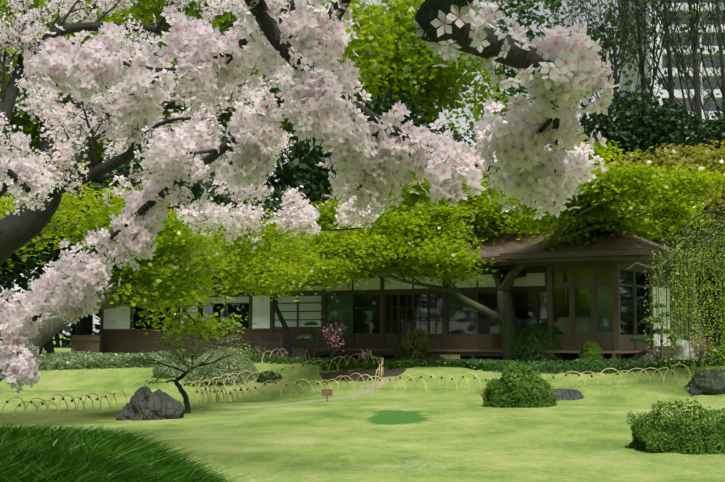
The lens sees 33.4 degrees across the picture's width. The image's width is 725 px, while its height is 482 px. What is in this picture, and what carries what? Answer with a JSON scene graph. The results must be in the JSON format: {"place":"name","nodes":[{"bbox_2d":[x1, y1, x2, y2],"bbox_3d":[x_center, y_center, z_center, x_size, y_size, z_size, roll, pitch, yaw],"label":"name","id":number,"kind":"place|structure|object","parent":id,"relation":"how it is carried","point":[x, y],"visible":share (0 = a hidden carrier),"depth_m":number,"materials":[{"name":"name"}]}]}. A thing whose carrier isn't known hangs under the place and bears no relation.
{"place":"outdoors","nodes":[
{"label":"outdoors","id":0,"kind":"place"},
{"bbox_2d":[193,377,394,412],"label":"path gravel","id":1,"kind":"structure","parent":0,"point":[370,388],"depth_m":30.70,"materials":[{"name":"beige gravel"}]},
{"bbox_2d":[0,0,619,336],"label":"sky","id":2,"kind":"structure","parent":0,"point":[462,123],"materials":[{"name":"white"}]},
{"bbox_2d":[0,337,724,481],"bbox_3d":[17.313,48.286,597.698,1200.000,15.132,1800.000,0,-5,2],"label":"lawn","id":3,"kind":"structure","parent":0,"point":[410,433],"depth_m":21.64,"materials":[{"name":"green plant"}]},
{"bbox_2d":[0,135,88,290],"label":"tree","id":4,"kind":"object","parent":3,"relation":"on","point":[46,258],"visible":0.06,"depth_m":40.94,"materials":[{"name":"green plant"}]},
{"bbox_2d":[0,389,126,417],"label":"fence hoops","id":5,"kind":"object","parent":3,"relation":"on","point":[65,402],"visible":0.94,"depth_m":27.08,"materials":[{"name":"brown wood"}]},
{"bbox_2d":[6,393,114,406],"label":"fence knots","id":6,"kind":"object","parent":5,"relation":"attached to","point":[42,403],"visible":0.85,"depth_m":26.73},
{"bbox_2d":[0,0,137,160],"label":"tree","id":7,"kind":"object","parent":3,"relation":"on","point":[41,3],"depth_m":45.63,"materials":[{"name":"plant"}]},
{"bbox_2d":[0,146,147,353],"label":"tree","id":8,"kind":"object","parent":3,"relation":"on","point":[104,185],"depth_m":43.49,"materials":[{"name":"green plant"}]},
{"bbox_2d":[70,335,99,353],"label":"bamboo screen fence","id":9,"kind":"object","parent":3,"relation":"on","point":[86,343],"visible":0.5,"depth_m":45.21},
{"bbox_2d":[0,0,184,335],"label":"tree","id":10,"kind":"object","parent":3,"relation":"on","point":[99,151],"depth_m":48.60,"materials":[{"name":"plant"}]},
{"bbox_2d":[27,349,184,370],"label":"cover shrub","id":11,"kind":"object","parent":3,"relation":"on","point":[69,360],"visible":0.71,"depth_m":40.02,"materials":[{"name":"green plant"}]},
{"bbox_2d":[0,421,245,481],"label":"grass blades","id":12,"kind":"object","parent":3,"relation":"on","point":[43,454],"visible":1,"depth_m":5.67,"materials":[{"name":"green plant"}]},
{"bbox_2d":[123,403,134,418],"bbox_3d":[-4.517,3.444,24.258,0.633,0.478,0.700,-2,-5,23],"label":"crag rock","id":13,"kind":"object","parent":3,"relation":"on","point":[128,413],"visible":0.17,"depth_m":23.99,"materials":[{"name":"grey stone"}]},
{"bbox_2d":[35,143,235,270],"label":"tree","id":14,"kind":"object","parent":3,"relation":"on","point":[195,188],"depth_m":45.96,"materials":[{"name":"plant"}]},
{"bbox_2d":[115,386,185,420],"bbox_3d":[-4.246,3.337,24.362,1.502,0.846,0.995,2,-5,-27],"label":"crag rock","id":15,"kind":"object","parent":3,"relation":"on","point":[146,403],"visible":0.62,"depth_m":24.02,"materials":[{"name":"grey stone"}]},
{"bbox_2d":[16,0,295,200],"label":"tree","id":16,"kind":"object","parent":3,"relation":"on","point":[221,22],"depth_m":51.72,"materials":[{"name":"green plant"}]},
{"bbox_2d":[152,357,201,376],"bbox_3d":[-5.628,3.867,37.146,1.683,0.590,1.297,0,-5,2],"label":"pale shrub","id":17,"kind":"object","parent":3,"relation":"on","point":[157,371],"depth_m":36.80,"materials":[{"name":"green plant"}]},
{"bbox_2d":[0,0,385,265],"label":"cherry tree","id":18,"kind":"object","parent":3,"relation":"on","point":[298,221],"depth_m":15.38,"materials":[{"name":"plant"}]},
{"bbox_2d":[127,332,265,413],"bbox_3d":[-3.699,2.932,26.303,2.883,1.898,1.975,2,-5,-22],"label":"small tree","id":19,"kind":"object","parent":3,"relation":"on","point":[196,347],"depth_m":26.26,"materials":[{"name":"green plant"}]},
{"bbox_2d":[0,160,393,380],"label":"leaning maple tree","id":20,"kind":"object","parent":3,"relation":"on","point":[176,241],"depth_m":25.10,"materials":[{"name":"green plant"}]},
{"bbox_2d":[181,348,258,383],"bbox_3d":[-4.161,3.658,35.519,2.164,1.036,1.930,-3,-5,30],"label":"pale shrub","id":21,"kind":"object","parent":3,"relation":"on","point":[193,376],"depth_m":34.98,"materials":[{"name":"green plant"}]},
{"bbox_2d":[232,345,256,356],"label":"shrub","id":22,"kind":"object","parent":3,"relation":"on","point":[244,346],"depth_m":39.90,"materials":[{"name":"green plant"}]},
{"bbox_2d":[189,180,326,267],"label":"tree","id":23,"kind":"object","parent":3,"relation":"on","point":[270,205],"depth_m":48.23,"materials":[{"name":"green plant"}]},
{"bbox_2d":[255,371,282,381],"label":"shrub","id":24,"kind":"object","parent":3,"relation":"on","point":[274,377],"depth_m":34.72,"materials":[{"name":"green plant"}]},
{"bbox_2d":[260,336,303,356],"bbox_3d":[-2.643,3.568,39.403,1.760,0.931,0.069,-3,-5,32],"label":"fence","id":25,"kind":"object","parent":3,"relation":"on","point":[271,343],"visible":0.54,"depth_m":39.57,"materials":[{"name":"brown wood"}]},
{"bbox_2d":[182,353,383,393],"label":"fence hoops","id":26,"kind":"object","parent":3,"relation":"on","point":[382,368],"visible":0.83,"depth_m":34.77,"materials":[{"name":"brown wood"}]},
{"bbox_2d":[184,355,383,385],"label":"fence knots","id":27,"kind":"object","parent":26,"relation":"attached to","point":[382,365],"visible":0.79,"depth_m":34.68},
{"bbox_2d":[204,198,383,356],"bbox_3d":[-2.041,1.276,38.721,6.366,5.416,4.856,0,-5,2],"label":"tree","id":28,"kind":"object","parent":3,"relation":"on","point":[327,210],"depth_m":38.90,"materials":[{"name":"green plant"}]},
{"bbox_2d":[160,0,428,200],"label":"tree","id":29,"kind":"object","parent":3,"relation":"on","point":[373,65],"depth_m":55.08,"materials":[{"name":"green plant"}]},
{"bbox_2d":[0,0,618,394],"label":"cherry tree","id":30,"kind":"object","parent":3,"relation":"on","point":[575,57],"depth_m":3.67,"materials":[{"name":"plant"}]},
{"bbox_2d":[295,322,324,357],"bbox_3d":[-1.628,3.263,38.364,1.033,1.412,0.575,2,-5,-23],"label":"pine tree","id":31,"kind":"object","parent":3,"relation":"on","point":[305,337],"depth_m":38.32,"materials":[{"name":"green plant"}]},
{"bbox_2d":[258,128,361,215],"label":"tree","id":32,"kind":"object","parent":3,"relation":"on","point":[309,174],"visible":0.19,"depth_m":50.49,"materials":[{"name":"green plant"}]},
{"bbox_2d":[262,348,371,363],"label":"fence hoops","id":33,"kind":"object","parent":3,"relation":"on","point":[304,355],"visible":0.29,"depth_m":38.70,"materials":[{"name":"brown wood"}]},
{"bbox_2d":[322,389,331,401],"bbox_3d":[-0.858,3.791,29.274,0.260,0.400,0.050,0,-5,2],"label":"sign","id":34,"kind":"object","parent":3,"relation":"on","point":[326,392],"visible":0.82,"depth_m":29.26,"materials":[{"name":"brown wood"}]},
{"bbox_2d":[322,316,346,357],"bbox_3d":[-0.926,3.119,38.319,0.904,1.507,0.819,4,-6,-43],"label":"pink shrub","id":35,"kind":"object","parent":3,"relation":"on","point":[333,336],"depth_m":38.24,"materials":[{"name":"pink plant"}]},
{"bbox_2d":[193,373,499,403],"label":"fence hoops","id":36,"kind":"object","parent":3,"relation":"on","point":[204,390],"visible":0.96,"depth_m":31.85,"materials":[{"name":"brown wood"}]},
{"bbox_2d":[196,376,486,394],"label":"fence knots","id":37,"kind":"object","parent":36,"relation":"attached to","point":[318,383],"visible":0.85,"depth_m":31.77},
{"bbox_2d":[0,143,719,347],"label":"hedge tree","id":38,"kind":"object","parent":3,"relation":"on","point":[71,329],"depth_m":87.88,"materials":[{"name":"green plant"}]},
{"bbox_2d":[319,368,405,382],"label":"streambed soil","id":39,"kind":"structure","parent":3,"relation":"on","point":[369,372],"depth_m":34.72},
{"bbox_2d":[321,360,418,370],"bbox_3d":[0.216,3.647,35.505,2.979,0.361,0.736,-1,-5,14],"label":"hedge","id":40,"kind":"object","parent":3,"relation":"on","point":[350,365],"visible":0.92,"depth_m":35.43,"materials":[{"name":"green plant"}]},
{"bbox_2d":[369,354,383,359],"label":"shrub","id":41,"kind":"object","parent":3,"relation":"on","point":[376,356],"depth_m":37.41,"materials":[{"name":"green plant"}]},
{"bbox_2d":[38,352,724,373],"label":"terrace shrub","id":42,"kind":"object","parent":3,"relation":"on","point":[564,366],"visible":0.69,"depth_m":32.55,"materials":[{"name":"green plant"}]},
{"bbox_2d":[393,347,407,350],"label":"pine shrub","id":43,"kind":"object","parent":3,"relation":"on","point":[399,349],"visible":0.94,"depth_m":36.85,"materials":[{"name":"green plant"}]},
{"bbox_2d":[275,0,526,157],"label":"tree","id":44,"kind":"object","parent":3,"relation":"on","point":[414,51],"depth_m":60.98,"materials":[{"name":"green plant"}]},
{"bbox_2d":[393,351,409,358],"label":"shrub","id":45,"kind":"object","parent":3,"relation":"on","point":[401,353],"depth_m":36.76,"materials":[{"name":"green plant"}]},
{"bbox_2d":[345,91,465,189],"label":"tree","id":46,"kind":"object","parent":3,"relation":"on","point":[381,104],"depth_m":50.47,"materials":[{"name":"green plant"}]},
{"bbox_2d":[428,355,443,363],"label":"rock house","id":47,"kind":"structure","parent":3,"relation":"on","point":[436,357],"depth_m":36.49,"materials":[{"name":"grey stone"}]},
{"bbox_2d":[440,355,459,359],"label":"stone step","id":48,"kind":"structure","parent":3,"relation":"on","point":[453,357],"depth_m":36.81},
{"bbox_2d":[289,137,724,359],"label":"maple tree","id":49,"kind":"object","parent":3,"relation":"on","point":[410,216],"depth_m":34.36,"materials":[{"name":"green plant"}]},
{"bbox_2d":[446,0,590,144],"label":"tree","id":50,"kind":"object","parent":3,"relation":"on","point":[519,10],"depth_m":73.78,"materials":[{"name":"green plant"}]},
{"bbox_2d":[480,360,557,407],"bbox_3d":[3.394,3.105,26.153,1.707,1.055,1.358,0,-5,2],"label":"round shrub","id":51,"kind":"object","parent":3,"relation":"on","point":[545,392],"depth_m":25.79,"materials":[{"name":"green plant"}]},
{"bbox_2d":[513,318,573,362],"bbox_3d":[5.318,2.970,35.568,1.783,1.496,1.467,0,-5,2],"label":"shrub","id":52,"kind":"object","parent":3,"relation":"on","point":[526,340],"depth_m":35.12,"materials":[{"name":"green plant"}]},
{"bbox_2d":[475,146,627,225],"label":"tree","id":53,"kind":"object","parent":3,"relation":"on","point":[490,173],"depth_m":51.13,"materials":[{"name":"green plant"}]},
{"bbox_2d":[551,388,583,400],"bbox_3d":[4.705,3.629,28.348,1.012,0.338,0.705,0,-5,2],"label":"flat rock","id":54,"kind":"object","parent":3,"relation":"on","point":[564,394],"visible":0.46,"depth_m":28.11,"materials":[{"name":"grey stone"}]},
{"bbox_2d":[492,0,668,164],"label":"tree","id":55,"kind":"object","parent":3,"relation":"on","point":[552,7],"depth_m":69.66,"materials":[{"name":"green plant"}]},
{"bbox_2d":[506,0,666,126],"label":"bare tree","id":56,"kind":"object","parent":3,"relation":"on","point":[614,54],"depth_m":67.46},
{"bbox_2d":[549,364,690,387],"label":"fence hoops","id":57,"kind":"object","parent":3,"relation":"on","point":[620,373],"visible":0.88,"depth_m":29.39,"materials":[{"name":"brown wood"}]},
{"bbox_2d":[552,367,670,377],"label":"fence ties","id":58,"kind":"object","parent":57,"relation":"attached to","point":[616,374],"visible":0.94,"depth_m":29.44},
{"bbox_2d":[568,0,709,117],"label":"bare tree","id":59,"kind":"object","parent":3,"relation":"on","point":[641,65],"depth_m":56.56,"materials":[{"name":"wood"}]},
{"bbox_2d":[580,86,701,248],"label":"tree","id":60,"kind":"object","parent":3,"relation":"on","point":[643,131],"depth_m":45.09,"materials":[{"name":"green plant"}]},
{"bbox_2d":[629,350,658,361],"bbox_3d":[7.590,3.177,32.245,0.857,0.529,0.887,4,-6,-42],"label":"rock","id":61,"kind":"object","parent":3,"relation":"on","point":[641,354],"depth_m":32.12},
{"bbox_2d":[585,0,723,112],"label":"bare tree","id":62,"kind":"object","parent":3,"relation":"on","point":[670,74],"depth_m":60.51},
{"bbox_2d":[630,303,688,359],"bbox_3d":[7.867,2.517,31.994,1.559,1.765,0.749,0,-5,2],"label":"pine tree","id":63,"kind":"object","parent":3,"relation":"on","point":[644,338],"depth_m":31.95,"materials":[{"name":"green plant"}]},
{"bbox_2d":[625,213,705,359],"bbox_3d":[8.216,1.405,32.585,2.208,4.323,0.430,1,-5,-7],"label":"trunk","id":64,"kind":"object","parent":3,"relation":"on","point":[662,265],"visible":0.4,"depth_m":32.60,"materials":[{"name":"brown plant"}]},
{"bbox_2d":[606,0,724,333],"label":"bare tree","id":65,"kind":"object","parent":3,"relation":"on","point":[697,93],"depth_m":54.51,"materials":[{"name":"plant"}]},
{"bbox_2d":[615,139,724,352],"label":"tree","id":66,"kind":"object","parent":3,"relation":"on","point":[710,158],"depth_m":42.25,"materials":[{"name":"green plant"}]},
{"bbox_2d":[618,0,724,124],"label":"building tower","id":67,"kind":"structure","parent":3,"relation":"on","point":[630,77],"depth_m":178.26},
{"bbox_2d":[619,0,724,114],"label":"building windows","id":68,"kind":"structure","parent":67,"relation":"attached to","point":[677,84],"depth_m":171.70,"materials":[{"name":"grey glass"}]},
{"bbox_2d":[646,0,724,139],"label":"tower balconies","id":69,"kind":"structure","parent":67,"relation":"attached to","point":[677,94],"depth_m":170.26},
{"bbox_2d":[625,395,724,454],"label":"shrub","id":70,"kind":"object","parent":3,"relation":"on","point":[642,438],"depth_m":16.86,"materials":[{"name":"green plant"}]},
{"bbox_2d":[629,0,724,123],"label":"bare tree","id":71,"kind":"object","parent":3,"relation":"on","point":[719,41],"depth_m":64.86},
{"bbox_2d":[642,0,724,114],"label":"bare tree","id":72,"kind":"object","parent":3,"relation":"on","point":[720,28],"depth_m":52.38,"materials":[{"name":"wood"}]},
{"bbox_2d":[643,204,724,390],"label":"weeping tree","id":73,"kind":"object","parent":3,"relation":"on","point":[714,251],"depth_m":28.74,"materials":[{"name":"green plant"}]},
{"bbox_2d":[675,340,697,359],"bbox_3d":[8.648,2.994,32.254,0.700,0.750,0.380,0,-5,2],"label":"leaning stone slab","id":74,"kind":"object","parent":3,"relation":"on","point":[678,348],"visible":0.29,"depth_m":32.24,"materials":[{"name":"grey stone"}]},
{"bbox_2d":[659,106,724,356],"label":"tree","id":75,"kind":"object","parent":3,"relation":"on","point":[706,133],"depth_m":48.93,"materials":[{"name":"green plant"}]},
{"bbox_2d":[682,332,717,358],"bbox_3d":[8.854,2.825,31.681,0.915,0.889,0.852,0,-5,2],"label":"azalea shrub","id":76,"kind":"object","parent":3,"relation":"on","point":[701,339],"depth_m":31.62,"materials":[{"name":"plant"}]},
{"bbox_2d":[684,369,724,394],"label":"rock","id":77,"kind":"object","parent":3,"relation":"on","point":[711,382],"visible":0.88,"depth_m":27.57,"materials":[{"name":"grey stone"}]},
{"bbox_2d":[704,252,719,324],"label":"window","id":78,"kind":"structure","parent":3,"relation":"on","point":[709,278],"depth_m":54.66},
{"bbox_2d":[703,99,724,217],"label":"tree","id":79,"kind":"object","parent":3,"relation":"on","point":[720,132],"visible":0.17,"depth_m":48.83,"materials":[{"name":"green plant"}]},
{"bbox_2d":[99,261,694,362],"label":"house","id":80,"kind":"structure","parent":0,"point":[124,340],"depth_m":38.52,"materials":[{"name":"brown wood"}]},
{"bbox_2d":[139,296,351,333],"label":"window","id":81,"kind":"structure","parent":80,"relation":"attached to","point":[302,307],"depth_m":41.09,"materials":[{"name":"white paper"}]},
{"bbox_2d":[334,297,430,331],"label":"window","id":82,"kind":"structure","parent":80,"relation":"attached to","point":[368,312],"depth_m":40.38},
{"bbox_2d":[419,300,426,318],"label":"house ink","id":83,"kind":"object","parent":82,"relation":"on","point":[423,312],"depth_m":40.38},
{"bbox_2d":[62,209,723,272],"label":"house roof","id":84,"kind":"structure","parent":80,"relation":"attached to","point":[497,248],"depth_m":37.77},
{"bbox_2d":[110,256,724,279],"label":"roof","id":85,"kind":"structure","parent":80,"relation":"attached to","point":[499,262],"depth_m":36.69,"materials":[{"name":"brown wood"}]},
{"bbox_2d":[328,270,636,359],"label":"house interior","id":86,"kind":"object","parent":80,"relation":"attached to","point":[529,302],"depth_m":42.23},
{"bbox_2d":[316,348,659,352],"bbox_3d":[3.884,3.491,38.662,10.970,0.070,4.850,-3,-5,32],"label":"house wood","id":87,"kind":"object","parent":80,"relation":"attached to","point":[494,350],"visible":0.48,"depth_m":37.29,"materials":[{"name":"brown wood"}]},
{"bbox_2d":[401,317,597,333],"bbox_3d":[4.575,2.724,38.059,7.620,0.565,2.944,-3,-5,32],"label":"house chair","id":88,"kind":"object","parent":80,"relation":"in","point":[519,326],"depth_m":38.18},
{"bbox_2d":[449,287,612,333],"bbox_3d":[5.442,2.171,37.056,5.839,1.410,2.825,-3,-5,32],"label":"window glass","id":89,"kind":"object","parent":80,"relation":"attached to","point":[461,312],"depth_m":36.66,"materials":[{"name":"black glass"}]},
{"bbox_2d":[499,249,700,264],"bbox_3d":[7.207,0.597,36.183,4.310,0.248,5.340,-3,-5,32],"label":"roof eave","id":90,"kind":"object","parent":80,"relation":"attached to","point":[592,256],"depth_m":33.98,"materials":[{"name":"brown wood"}]},
{"bbox_2d":[500,211,699,258],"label":"roof","id":91,"kind":"structure","parent":80,"relation":"attached to","point":[617,241],"depth_m":34.39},
{"bbox_2d":[400,329,432,361],"bbox_3d":[1.637,3.273,37.169,1.099,1.173,0.990,0,-5,2],"label":"shrub","id":92,"kind":"object","parent":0,"point":[424,352],"depth_m":36.98,"materials":[{"name":"green plant"}]},
{"bbox_2d":[498,0,627,140],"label":"bare tree","id":93,"kind":"object","parent":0,"point":[566,12],"depth_m":81.59,"materials":[{"name":"plant"}]},
{"bbox_2d":[578,339,604,363],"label":"shrub","id":94,"kind":"object","parent":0,"point":[588,345],"depth_m":34.14,"materials":[{"name":"green plant"}]},
{"bbox_2d":[706,345,724,365],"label":"shrub","id":95,"kind":"object","parent":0,"point":[716,356],"depth_m":31.99,"materials":[{"name":"green plant"}]}
]}

